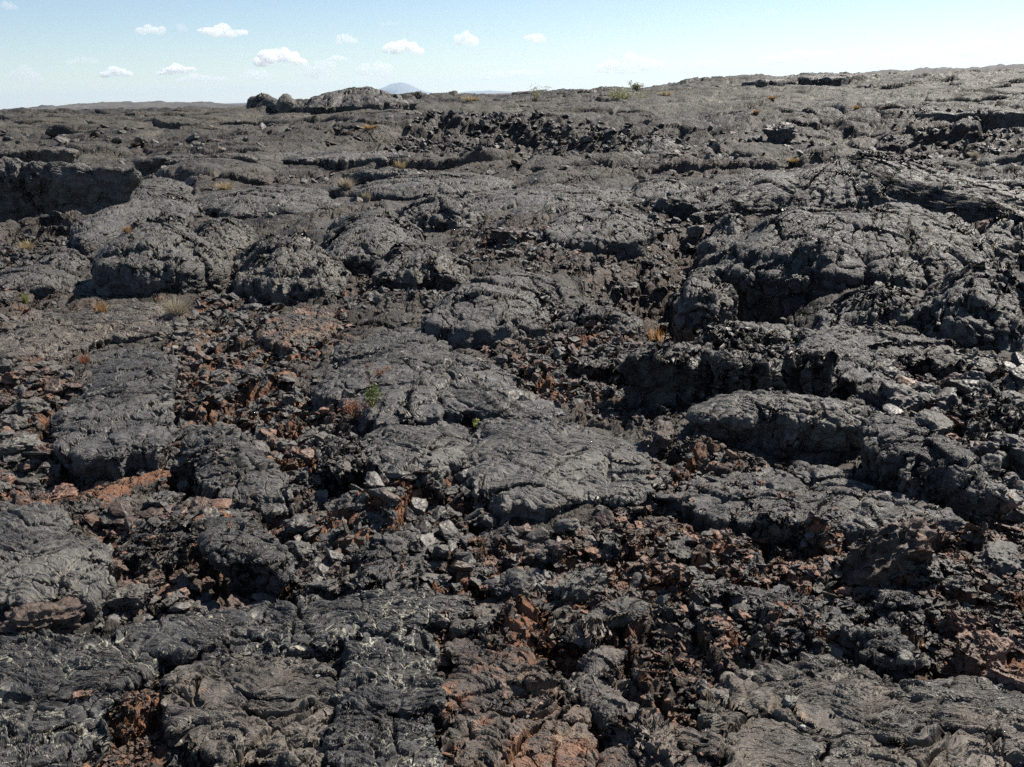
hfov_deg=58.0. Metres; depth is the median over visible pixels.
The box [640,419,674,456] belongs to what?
lava rock
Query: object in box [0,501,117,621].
lava slab
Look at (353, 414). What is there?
shrub
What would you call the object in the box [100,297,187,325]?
lava slab
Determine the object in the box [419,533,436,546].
lava rock
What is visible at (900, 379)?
lava rock
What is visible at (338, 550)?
lava rock
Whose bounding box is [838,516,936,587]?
lava boulder
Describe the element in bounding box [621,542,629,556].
lava rock
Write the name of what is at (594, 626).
rock
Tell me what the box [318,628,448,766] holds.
lava slab
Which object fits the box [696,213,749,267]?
lava mound
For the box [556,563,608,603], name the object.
lava rock
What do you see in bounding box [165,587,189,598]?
lava rock
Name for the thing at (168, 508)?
lava rock
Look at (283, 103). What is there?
lava mound
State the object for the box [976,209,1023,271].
lava mound
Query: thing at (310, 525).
lava rock
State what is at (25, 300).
grass tuft
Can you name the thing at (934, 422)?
lava rock
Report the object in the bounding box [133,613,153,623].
lava rock
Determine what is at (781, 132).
lava rock
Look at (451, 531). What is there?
lava rock
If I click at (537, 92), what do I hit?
shrub
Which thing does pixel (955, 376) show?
lava rock
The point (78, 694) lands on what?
lava rock
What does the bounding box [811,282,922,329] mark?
lava mound
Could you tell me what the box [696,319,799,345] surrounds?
lava slab
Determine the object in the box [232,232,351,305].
lava mound
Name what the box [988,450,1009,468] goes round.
lava rock
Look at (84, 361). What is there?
grass tuft
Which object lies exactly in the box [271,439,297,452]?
lava rock
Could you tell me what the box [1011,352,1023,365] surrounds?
lava rock
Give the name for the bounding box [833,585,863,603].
lava rock
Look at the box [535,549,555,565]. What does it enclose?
lava rock
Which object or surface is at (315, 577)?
lava rock
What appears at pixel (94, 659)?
lava slab
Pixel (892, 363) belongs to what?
lava rock
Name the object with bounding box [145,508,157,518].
lava rock
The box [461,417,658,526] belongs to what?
lava slab
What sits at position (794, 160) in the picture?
grass tuft
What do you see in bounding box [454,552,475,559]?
lava rock
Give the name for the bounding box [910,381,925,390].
lava rock
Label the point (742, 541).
brown rubble
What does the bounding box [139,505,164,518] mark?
lava rock
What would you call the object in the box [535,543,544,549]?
lava rock
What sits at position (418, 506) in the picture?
lava rock
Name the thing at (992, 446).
lava rock
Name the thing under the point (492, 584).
lava rock
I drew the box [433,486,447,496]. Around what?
lava rock
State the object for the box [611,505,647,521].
lava rock
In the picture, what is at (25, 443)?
lava rock
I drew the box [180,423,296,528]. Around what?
lava slab
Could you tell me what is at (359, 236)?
lava mound
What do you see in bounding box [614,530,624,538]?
lava rock
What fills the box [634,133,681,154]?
lava mound
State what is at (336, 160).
lava ledge
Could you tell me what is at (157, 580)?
lava rock
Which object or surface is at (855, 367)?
lava slab
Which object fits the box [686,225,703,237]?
lava rock
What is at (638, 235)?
lava mound
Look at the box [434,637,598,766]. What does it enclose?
lava slab
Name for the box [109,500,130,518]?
lava rock
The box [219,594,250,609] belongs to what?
lava rock
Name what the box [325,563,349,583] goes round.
lava rock
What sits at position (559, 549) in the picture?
lava rock
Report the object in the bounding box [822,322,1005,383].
lava slab
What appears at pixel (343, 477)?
rock
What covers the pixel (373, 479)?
lava rock
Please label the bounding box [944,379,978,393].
lava rock
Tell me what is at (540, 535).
lava rock
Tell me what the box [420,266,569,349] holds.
lava mound
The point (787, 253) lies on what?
lava mound
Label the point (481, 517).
lava rock
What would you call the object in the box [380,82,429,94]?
mountain
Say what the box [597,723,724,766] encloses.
lava slab
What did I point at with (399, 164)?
grass tuft
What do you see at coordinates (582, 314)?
lava mound
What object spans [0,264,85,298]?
lava mound
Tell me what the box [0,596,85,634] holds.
lava boulder
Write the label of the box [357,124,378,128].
grass tuft
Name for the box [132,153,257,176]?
lava ledge
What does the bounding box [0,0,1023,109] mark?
sky
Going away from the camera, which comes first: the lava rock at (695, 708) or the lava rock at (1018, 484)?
the lava rock at (695, 708)
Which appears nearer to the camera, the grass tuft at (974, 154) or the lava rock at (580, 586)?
the lava rock at (580, 586)
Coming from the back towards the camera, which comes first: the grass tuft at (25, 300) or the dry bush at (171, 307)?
the grass tuft at (25, 300)
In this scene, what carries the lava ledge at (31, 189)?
on the ground
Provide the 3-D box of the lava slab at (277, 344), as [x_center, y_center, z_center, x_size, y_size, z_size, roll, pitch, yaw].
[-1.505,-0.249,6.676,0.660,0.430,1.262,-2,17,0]
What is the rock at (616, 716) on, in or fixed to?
on the ground
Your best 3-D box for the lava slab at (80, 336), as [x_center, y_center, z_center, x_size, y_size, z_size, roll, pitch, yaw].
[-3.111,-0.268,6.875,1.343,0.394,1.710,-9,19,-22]
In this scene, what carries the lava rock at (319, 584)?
on the ground
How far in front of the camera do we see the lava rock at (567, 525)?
3.38 m
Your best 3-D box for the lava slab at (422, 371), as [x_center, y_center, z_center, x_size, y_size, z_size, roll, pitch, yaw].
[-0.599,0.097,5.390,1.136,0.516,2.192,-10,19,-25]
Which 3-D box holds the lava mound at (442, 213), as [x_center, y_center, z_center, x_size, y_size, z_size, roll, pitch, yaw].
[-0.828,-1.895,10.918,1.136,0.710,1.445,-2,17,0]
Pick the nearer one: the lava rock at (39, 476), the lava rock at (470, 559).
the lava rock at (470, 559)
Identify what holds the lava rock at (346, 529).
on the ground
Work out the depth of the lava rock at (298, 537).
3.62 m
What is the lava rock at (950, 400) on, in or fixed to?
on the ground
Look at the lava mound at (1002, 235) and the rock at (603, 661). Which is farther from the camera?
the lava mound at (1002, 235)
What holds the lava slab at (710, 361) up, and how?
on the ground
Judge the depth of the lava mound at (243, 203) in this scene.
12.53 m
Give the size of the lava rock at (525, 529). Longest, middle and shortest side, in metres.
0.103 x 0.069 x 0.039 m
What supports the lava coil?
on the ground
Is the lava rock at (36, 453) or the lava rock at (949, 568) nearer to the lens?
the lava rock at (949, 568)
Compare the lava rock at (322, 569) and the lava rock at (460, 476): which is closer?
the lava rock at (322, 569)
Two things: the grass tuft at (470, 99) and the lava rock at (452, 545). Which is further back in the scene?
the grass tuft at (470, 99)
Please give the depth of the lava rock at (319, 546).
3.55 m
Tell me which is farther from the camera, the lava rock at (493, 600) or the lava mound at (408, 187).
the lava mound at (408, 187)
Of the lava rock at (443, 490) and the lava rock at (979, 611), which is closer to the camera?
the lava rock at (979, 611)
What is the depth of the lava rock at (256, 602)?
3.20 m
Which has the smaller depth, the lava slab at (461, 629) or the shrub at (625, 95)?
the lava slab at (461, 629)
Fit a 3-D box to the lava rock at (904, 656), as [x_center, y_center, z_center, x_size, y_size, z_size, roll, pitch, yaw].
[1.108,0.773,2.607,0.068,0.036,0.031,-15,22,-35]
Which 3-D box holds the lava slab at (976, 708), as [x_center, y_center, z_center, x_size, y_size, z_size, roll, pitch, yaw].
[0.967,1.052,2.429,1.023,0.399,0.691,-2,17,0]
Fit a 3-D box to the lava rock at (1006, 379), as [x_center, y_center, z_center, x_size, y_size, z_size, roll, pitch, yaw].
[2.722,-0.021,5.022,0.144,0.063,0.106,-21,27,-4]
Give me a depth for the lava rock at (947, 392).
4.74 m
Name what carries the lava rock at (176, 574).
on the ground
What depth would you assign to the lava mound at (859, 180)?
10.82 m
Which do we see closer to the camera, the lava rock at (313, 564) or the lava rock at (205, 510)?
the lava rock at (313, 564)
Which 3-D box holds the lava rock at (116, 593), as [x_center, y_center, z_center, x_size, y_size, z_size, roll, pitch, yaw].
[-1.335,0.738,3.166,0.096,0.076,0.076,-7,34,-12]
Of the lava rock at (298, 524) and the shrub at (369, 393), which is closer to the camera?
the lava rock at (298, 524)
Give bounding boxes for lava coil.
[506,669,567,719]
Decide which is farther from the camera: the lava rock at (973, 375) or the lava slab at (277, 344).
the lava slab at (277, 344)
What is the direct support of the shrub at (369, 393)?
on the lava slab at (422, 371)
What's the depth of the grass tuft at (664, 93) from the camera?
38.54 m
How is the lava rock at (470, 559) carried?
on the ground
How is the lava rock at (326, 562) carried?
on the ground
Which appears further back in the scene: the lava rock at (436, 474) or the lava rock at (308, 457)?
the lava rock at (308, 457)
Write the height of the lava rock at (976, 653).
0.142 m
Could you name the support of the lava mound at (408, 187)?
on the ground
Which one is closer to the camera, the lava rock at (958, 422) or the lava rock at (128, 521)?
the lava rock at (128, 521)
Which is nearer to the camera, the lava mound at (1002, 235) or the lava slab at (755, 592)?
the lava slab at (755, 592)
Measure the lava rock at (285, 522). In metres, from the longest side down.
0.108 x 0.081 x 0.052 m
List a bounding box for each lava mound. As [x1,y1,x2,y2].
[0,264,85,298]
[33,245,89,271]
[69,177,201,263]
[90,212,230,296]
[193,184,340,219]
[194,217,259,272]
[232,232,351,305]
[246,92,295,112]
[290,86,417,113]
[323,206,426,277]
[353,171,516,201]
[371,241,472,291]
[395,192,485,232]
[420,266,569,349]
[464,183,649,214]
[532,206,656,260]
[548,302,643,336]
[629,176,689,205]
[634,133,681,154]
[653,150,1023,224]
[668,266,737,342]
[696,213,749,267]
[699,202,996,321]
[739,78,787,86]
[786,73,855,85]
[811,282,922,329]
[913,259,1023,352]
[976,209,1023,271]
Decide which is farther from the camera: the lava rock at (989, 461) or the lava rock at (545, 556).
the lava rock at (989, 461)
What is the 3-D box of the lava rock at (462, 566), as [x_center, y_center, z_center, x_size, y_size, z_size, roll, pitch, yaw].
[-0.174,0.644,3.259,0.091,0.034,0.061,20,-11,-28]
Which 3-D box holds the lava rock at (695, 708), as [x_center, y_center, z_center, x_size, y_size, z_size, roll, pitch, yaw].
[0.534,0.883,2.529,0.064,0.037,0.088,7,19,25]
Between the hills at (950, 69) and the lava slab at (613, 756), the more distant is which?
the hills at (950, 69)
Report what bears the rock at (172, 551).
on the ground
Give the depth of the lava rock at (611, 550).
3.29 m
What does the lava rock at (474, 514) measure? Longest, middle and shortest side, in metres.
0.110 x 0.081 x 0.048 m
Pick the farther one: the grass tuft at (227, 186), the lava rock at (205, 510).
the grass tuft at (227, 186)
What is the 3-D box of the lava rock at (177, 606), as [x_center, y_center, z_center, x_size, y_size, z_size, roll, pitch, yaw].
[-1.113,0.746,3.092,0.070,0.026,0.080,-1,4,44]
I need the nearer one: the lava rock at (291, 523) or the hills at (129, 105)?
the lava rock at (291, 523)
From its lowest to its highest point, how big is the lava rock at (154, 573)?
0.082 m
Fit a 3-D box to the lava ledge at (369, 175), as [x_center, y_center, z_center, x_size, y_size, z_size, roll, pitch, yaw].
[-2.004,-3.261,15.395,1.712,0.650,0.475,2,18,13]
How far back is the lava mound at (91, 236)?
11.67 m
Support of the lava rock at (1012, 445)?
on the ground
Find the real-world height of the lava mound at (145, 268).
0.830 m
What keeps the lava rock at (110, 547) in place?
on the ground
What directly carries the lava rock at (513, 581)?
on the ground
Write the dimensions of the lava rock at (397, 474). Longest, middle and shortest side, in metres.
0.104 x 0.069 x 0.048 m
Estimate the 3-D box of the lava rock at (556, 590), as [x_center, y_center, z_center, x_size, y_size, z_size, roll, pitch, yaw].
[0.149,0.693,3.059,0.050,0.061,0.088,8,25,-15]
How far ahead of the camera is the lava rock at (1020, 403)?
4.64 m
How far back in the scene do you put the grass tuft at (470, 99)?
41.03 m
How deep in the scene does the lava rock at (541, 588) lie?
3.07 m
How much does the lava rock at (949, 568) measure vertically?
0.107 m
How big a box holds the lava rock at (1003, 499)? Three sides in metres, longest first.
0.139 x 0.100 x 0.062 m
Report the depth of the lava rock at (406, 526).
3.65 m
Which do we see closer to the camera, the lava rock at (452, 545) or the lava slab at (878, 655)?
the lava slab at (878, 655)
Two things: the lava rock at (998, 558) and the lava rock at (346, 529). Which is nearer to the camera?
the lava rock at (998, 558)
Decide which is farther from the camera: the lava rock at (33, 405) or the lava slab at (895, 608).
the lava rock at (33, 405)
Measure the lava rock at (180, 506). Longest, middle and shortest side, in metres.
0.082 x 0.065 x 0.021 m
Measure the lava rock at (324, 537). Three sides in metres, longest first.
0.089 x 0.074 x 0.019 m
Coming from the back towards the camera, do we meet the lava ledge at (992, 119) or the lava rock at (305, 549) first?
the lava ledge at (992, 119)
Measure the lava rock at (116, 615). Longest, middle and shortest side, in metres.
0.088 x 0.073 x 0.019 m
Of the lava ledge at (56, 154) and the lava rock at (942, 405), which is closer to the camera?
the lava rock at (942, 405)
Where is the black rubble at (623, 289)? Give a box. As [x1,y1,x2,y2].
[0,107,1023,316]
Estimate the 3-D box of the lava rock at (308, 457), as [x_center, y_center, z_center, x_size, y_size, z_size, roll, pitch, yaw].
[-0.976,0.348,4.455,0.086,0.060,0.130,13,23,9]
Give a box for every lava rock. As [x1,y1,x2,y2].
[0,434,42,459]
[1,474,15,485]
[16,397,51,415]
[17,477,40,491]
[22,451,50,456]
[24,472,45,479]
[44,378,64,399]
[45,370,58,375]
[46,483,78,501]
[69,689,93,701]
[104,583,155,611]
[106,542,113,551]
[107,611,131,623]
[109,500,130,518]
[110,587,128,610]
[113,518,124,527]
[124,517,140,532]
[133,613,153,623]
[135,567,167,582]
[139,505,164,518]
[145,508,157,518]
[146,489,185,507]
[148,575,165,586]
[154,582,170,595]
[163,502,176,513]
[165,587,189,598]
[168,569,190,584]
[169,602,191,611]
[175,500,186,510]
[178,506,186,519]
[190,496,207,508]
[198,506,212,515]
[205,506,219,516]
[205,600,218,610]
[206,608,218,614]
[210,498,231,509]
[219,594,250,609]
[249,599,263,606]
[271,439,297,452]
[283,518,309,525]
[285,540,305,550]
[287,514,306,534]
[287,518,312,532]
[290,540,313,558]
[294,534,310,543]
[296,558,309,569]
[298,522,315,532]
[299,447,315,465]
[300,572,309,582]
[302,556,321,573]
[303,525,323,539]
[306,580,338,588]
[307,540,332,560]
[310,516,317,521]
[311,574,325,581]
[315,563,328,577]
[318,532,337,543]
[322,558,343,567]
[324,548,342,558]
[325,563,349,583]
[327,549,351,565]
[342,517,348,533]
[348,484,363,491]
[365,471,384,487]
[368,487,395,499]
[372,514,390,525]
[380,489,401,504]
[386,470,409,479]
[398,523,413,530]
[407,528,424,539]
[410,497,428,515]
[413,469,428,474]
[415,519,431,533]
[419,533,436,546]
[420,573,439,581]
[421,583,431,592]
[423,560,429,572]
[430,467,441,481]
[431,505,445,522]
[431,544,449,559]
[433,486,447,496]
[439,520,458,541]
[446,539,457,554]
[450,491,464,502]
[451,560,472,571]
[451,595,478,607]
[454,468,467,483]
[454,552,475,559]
[459,553,477,567]
[463,508,484,523]
[479,513,494,522]
[480,579,499,591]
[482,552,499,568]
[484,576,499,594]
[484,596,501,603]
[489,227,530,242]
[494,566,532,601]
[509,523,531,538]
[509,553,524,566]
[522,548,541,556]
[525,527,549,544]
[526,568,540,576]
[531,575,537,587]
[533,580,548,596]
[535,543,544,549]
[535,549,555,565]
[542,569,550,578]
[543,578,557,590]
[544,539,554,547]
[547,540,571,557]
[549,582,561,600]
[552,347,565,359]
[552,518,578,532]
[555,536,569,542]
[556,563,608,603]
[594,509,615,526]
[599,532,622,562]
[603,563,612,576]
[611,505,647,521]
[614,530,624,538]
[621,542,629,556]
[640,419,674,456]
[664,535,696,562]
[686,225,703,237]
[693,698,700,713]
[694,583,746,605]
[762,121,795,143]
[782,695,797,708]
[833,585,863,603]
[874,381,925,411]
[877,358,895,366]
[882,403,903,414]
[887,366,900,378]
[893,375,917,385]
[896,649,912,664]
[909,554,944,589]
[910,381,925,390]
[911,410,955,435]
[915,384,939,394]
[920,392,931,401]
[934,608,992,640]
[936,387,956,397]
[936,401,950,409]
[939,559,974,577]
[940,372,963,391]
[943,394,957,405]
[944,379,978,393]
[945,415,964,431]
[945,433,960,440]
[950,602,990,618]
[953,628,1014,676]
[956,370,985,394]
[969,445,994,454]
[969,538,1023,578]
[974,441,1003,451]
[976,441,1000,457]
[980,453,1001,479]
[981,660,1023,693]
[986,353,996,358]
[988,433,1023,473]
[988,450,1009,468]
[997,493,1020,515]
[998,487,1023,505]
[999,374,1014,384]
[1002,361,1017,373]
[1008,364,1023,387]
[1010,480,1023,490]
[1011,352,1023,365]
[1015,399,1023,407]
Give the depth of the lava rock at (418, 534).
3.58 m
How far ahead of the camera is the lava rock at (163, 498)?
3.94 m
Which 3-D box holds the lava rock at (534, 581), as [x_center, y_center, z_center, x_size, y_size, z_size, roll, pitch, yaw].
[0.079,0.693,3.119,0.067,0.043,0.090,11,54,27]
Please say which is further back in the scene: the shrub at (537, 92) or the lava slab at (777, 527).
the shrub at (537, 92)
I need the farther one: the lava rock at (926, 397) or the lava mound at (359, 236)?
the lava mound at (359, 236)
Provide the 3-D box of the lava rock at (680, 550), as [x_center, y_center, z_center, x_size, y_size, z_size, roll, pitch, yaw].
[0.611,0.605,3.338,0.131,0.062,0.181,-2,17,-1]
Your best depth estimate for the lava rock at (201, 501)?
3.80 m
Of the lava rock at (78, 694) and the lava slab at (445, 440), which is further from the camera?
the lava slab at (445, 440)
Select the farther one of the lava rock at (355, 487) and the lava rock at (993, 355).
the lava rock at (993, 355)
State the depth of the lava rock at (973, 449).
3.92 m
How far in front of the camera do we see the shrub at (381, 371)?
5.14 m
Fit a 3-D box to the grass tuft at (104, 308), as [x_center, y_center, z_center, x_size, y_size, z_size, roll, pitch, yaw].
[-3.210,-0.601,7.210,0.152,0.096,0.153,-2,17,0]
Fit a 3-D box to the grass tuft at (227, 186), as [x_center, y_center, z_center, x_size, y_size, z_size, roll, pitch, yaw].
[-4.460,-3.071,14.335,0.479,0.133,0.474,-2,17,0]
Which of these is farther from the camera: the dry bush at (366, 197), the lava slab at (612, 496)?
the dry bush at (366, 197)
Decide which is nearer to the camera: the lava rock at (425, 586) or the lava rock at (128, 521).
the lava rock at (425, 586)
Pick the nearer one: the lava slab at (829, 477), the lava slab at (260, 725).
the lava slab at (260, 725)
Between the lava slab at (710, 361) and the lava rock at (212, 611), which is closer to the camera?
the lava rock at (212, 611)
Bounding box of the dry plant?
[647,324,668,340]
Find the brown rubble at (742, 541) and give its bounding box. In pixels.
[0,111,1023,766]
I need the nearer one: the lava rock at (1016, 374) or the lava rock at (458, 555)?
the lava rock at (458, 555)
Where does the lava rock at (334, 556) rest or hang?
on the ground
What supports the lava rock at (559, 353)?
on the ground
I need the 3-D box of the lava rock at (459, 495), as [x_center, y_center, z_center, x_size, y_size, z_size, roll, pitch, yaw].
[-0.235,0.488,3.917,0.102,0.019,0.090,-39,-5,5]
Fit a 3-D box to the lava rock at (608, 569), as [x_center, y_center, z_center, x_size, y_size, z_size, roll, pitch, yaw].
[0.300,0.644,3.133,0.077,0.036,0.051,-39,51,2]
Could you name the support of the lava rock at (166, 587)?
on the ground
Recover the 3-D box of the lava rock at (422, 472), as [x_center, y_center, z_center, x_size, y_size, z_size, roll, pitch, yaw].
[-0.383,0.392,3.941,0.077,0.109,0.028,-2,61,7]
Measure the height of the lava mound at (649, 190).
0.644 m
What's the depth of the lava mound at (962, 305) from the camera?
5.67 m
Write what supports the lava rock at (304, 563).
on the ground
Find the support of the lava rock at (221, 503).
on the ground
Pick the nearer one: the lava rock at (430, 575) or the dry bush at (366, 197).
the lava rock at (430, 575)
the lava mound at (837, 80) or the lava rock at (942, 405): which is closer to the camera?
the lava rock at (942, 405)
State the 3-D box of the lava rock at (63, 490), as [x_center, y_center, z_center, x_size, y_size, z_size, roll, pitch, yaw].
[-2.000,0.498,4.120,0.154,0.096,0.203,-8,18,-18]
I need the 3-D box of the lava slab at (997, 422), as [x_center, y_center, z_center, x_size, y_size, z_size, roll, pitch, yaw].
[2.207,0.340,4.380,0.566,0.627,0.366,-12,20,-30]
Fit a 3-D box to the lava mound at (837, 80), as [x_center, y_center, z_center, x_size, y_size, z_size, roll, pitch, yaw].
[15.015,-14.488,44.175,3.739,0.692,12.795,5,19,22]
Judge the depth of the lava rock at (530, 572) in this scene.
3.28 m
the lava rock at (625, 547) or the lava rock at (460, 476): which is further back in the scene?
the lava rock at (460, 476)
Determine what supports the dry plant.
on the ground
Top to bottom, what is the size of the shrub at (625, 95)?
0.498 m
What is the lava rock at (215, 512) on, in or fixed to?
on the ground
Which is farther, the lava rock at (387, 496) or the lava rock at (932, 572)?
the lava rock at (387, 496)
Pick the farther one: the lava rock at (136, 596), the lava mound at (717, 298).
the lava mound at (717, 298)
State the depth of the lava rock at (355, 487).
4.08 m
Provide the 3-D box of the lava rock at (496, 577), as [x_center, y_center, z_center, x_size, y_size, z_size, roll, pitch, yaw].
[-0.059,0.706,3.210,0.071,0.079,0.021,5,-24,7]
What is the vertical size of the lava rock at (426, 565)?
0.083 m
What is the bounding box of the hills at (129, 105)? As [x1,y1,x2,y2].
[1,101,246,109]
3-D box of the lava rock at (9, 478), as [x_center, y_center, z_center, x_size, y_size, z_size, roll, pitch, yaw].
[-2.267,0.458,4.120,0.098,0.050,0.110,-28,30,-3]
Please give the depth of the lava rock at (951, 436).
4.15 m
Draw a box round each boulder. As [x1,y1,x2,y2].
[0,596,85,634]
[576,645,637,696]
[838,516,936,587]
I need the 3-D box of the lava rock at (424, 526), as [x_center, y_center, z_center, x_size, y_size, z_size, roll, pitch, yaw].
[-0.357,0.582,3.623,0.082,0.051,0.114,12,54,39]
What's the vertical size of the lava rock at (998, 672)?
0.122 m
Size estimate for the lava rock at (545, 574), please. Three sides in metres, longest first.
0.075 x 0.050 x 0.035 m
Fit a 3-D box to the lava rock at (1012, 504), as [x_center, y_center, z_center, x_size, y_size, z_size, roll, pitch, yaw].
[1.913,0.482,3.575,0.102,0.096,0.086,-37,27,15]
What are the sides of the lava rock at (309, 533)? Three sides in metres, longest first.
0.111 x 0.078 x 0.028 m
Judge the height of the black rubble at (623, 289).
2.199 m
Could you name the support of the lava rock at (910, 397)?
on the ground
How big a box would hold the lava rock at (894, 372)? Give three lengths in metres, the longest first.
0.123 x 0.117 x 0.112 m
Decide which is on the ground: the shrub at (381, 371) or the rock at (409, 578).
the rock at (409, 578)
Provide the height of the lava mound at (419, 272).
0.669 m
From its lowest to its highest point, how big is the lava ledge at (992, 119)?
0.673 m
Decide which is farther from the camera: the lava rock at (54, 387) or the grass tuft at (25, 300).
the grass tuft at (25, 300)
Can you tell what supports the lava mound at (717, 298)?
on the ground
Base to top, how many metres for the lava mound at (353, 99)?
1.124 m
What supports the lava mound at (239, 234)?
on the ground
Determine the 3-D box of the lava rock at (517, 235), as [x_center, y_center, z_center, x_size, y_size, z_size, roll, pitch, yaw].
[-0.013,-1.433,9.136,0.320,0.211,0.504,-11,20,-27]
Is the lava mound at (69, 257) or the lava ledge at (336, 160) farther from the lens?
the lava ledge at (336, 160)
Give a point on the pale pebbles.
(836, 652)
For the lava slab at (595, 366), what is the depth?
5.38 m
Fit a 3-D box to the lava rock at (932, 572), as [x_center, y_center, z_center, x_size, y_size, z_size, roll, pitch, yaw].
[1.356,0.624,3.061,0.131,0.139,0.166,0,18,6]
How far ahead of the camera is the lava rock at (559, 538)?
3.35 m
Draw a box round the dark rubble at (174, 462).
[0,108,1023,766]
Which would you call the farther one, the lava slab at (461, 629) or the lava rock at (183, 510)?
the lava rock at (183, 510)
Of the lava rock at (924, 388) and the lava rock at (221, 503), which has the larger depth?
the lava rock at (924, 388)
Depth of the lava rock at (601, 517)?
3.55 m
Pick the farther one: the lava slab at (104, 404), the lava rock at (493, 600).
the lava slab at (104, 404)
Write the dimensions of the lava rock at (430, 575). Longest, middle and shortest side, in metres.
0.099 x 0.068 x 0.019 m
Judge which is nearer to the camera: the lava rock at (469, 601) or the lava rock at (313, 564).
the lava rock at (469, 601)
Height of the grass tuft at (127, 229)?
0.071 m
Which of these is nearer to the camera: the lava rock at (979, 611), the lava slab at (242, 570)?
the lava rock at (979, 611)
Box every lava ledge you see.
[0,146,80,163]
[0,156,142,222]
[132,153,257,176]
[281,150,411,169]
[342,168,426,183]
[914,109,1023,130]
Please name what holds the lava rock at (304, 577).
on the ground
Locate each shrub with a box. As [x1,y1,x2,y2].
[337,397,364,419]
[364,362,390,375]
[364,382,381,406]
[471,418,479,428]
[527,84,551,101]
[602,88,655,98]
[627,80,643,90]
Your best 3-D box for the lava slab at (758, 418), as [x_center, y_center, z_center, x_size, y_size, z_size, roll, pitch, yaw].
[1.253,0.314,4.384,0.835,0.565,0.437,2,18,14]
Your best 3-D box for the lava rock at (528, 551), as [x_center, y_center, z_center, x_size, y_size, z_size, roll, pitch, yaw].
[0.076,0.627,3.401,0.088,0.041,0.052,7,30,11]
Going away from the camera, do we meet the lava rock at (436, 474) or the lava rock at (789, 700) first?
the lava rock at (789, 700)
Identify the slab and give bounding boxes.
[0,307,187,361]
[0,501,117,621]
[0,628,168,766]
[48,347,178,485]
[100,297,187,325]
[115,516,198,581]
[121,588,472,668]
[159,652,351,766]
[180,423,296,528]
[194,516,297,601]
[261,304,343,357]
[312,327,565,433]
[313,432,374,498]
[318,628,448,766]
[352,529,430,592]
[360,421,469,486]
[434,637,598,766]
[449,598,586,659]
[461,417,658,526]
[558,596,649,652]
[565,344,639,386]
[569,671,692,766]
[584,462,672,509]
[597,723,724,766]
[618,324,842,410]
[655,467,968,558]
[683,580,844,624]
[685,389,872,453]
[691,652,1023,766]
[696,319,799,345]
[792,460,887,499]
[794,326,895,409]
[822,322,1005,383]
[837,621,924,678]
[859,412,1006,522]
[874,589,933,626]
[945,379,1023,446]
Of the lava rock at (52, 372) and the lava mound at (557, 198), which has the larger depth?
the lava mound at (557, 198)
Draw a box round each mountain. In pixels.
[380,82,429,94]
[458,90,511,93]
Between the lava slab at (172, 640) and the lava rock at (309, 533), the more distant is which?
the lava rock at (309, 533)
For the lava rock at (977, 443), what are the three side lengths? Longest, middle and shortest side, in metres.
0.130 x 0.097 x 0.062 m
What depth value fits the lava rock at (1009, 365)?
5.22 m
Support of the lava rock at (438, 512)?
on the ground
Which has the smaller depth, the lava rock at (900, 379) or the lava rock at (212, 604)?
the lava rock at (212, 604)
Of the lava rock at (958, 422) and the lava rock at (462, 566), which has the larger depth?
the lava rock at (958, 422)
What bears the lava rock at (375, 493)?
on the ground
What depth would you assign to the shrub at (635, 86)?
44.01 m
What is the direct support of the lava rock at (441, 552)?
on the ground
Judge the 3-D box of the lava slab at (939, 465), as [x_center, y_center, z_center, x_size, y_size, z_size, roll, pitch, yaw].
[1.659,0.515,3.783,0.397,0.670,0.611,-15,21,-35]
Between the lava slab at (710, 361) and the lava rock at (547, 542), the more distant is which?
the lava slab at (710, 361)
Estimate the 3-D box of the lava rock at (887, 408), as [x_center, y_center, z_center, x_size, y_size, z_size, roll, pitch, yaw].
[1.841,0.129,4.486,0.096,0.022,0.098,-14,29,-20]
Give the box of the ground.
[0,68,1023,766]
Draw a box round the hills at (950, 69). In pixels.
[865,64,1023,73]
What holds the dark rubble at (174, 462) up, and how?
on the ground
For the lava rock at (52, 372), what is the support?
on the ground
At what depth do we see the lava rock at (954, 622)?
2.80 m
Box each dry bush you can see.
[153,294,194,315]
[338,177,357,189]
[361,190,372,201]
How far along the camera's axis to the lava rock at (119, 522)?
3.69 m
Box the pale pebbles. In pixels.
[20,128,1023,761]
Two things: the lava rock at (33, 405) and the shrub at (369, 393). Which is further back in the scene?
the lava rock at (33, 405)
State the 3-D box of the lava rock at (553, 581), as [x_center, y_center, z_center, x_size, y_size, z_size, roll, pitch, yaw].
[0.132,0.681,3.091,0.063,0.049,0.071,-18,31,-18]
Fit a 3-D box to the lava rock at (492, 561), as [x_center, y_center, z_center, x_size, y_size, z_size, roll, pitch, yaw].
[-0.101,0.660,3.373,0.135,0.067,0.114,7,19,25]
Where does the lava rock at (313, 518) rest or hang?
on the ground
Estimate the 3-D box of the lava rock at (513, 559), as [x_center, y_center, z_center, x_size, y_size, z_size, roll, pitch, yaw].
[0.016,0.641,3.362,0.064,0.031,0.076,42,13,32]
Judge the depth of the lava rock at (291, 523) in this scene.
3.65 m
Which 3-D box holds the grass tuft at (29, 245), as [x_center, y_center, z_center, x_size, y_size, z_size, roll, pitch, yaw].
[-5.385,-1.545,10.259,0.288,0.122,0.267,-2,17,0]
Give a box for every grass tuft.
[17,239,37,249]
[19,293,28,303]
[76,354,89,364]
[92,301,108,312]
[123,226,132,232]
[210,181,235,189]
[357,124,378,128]
[393,160,406,168]
[459,95,483,100]
[657,90,674,95]
[788,157,799,162]
[968,150,980,158]

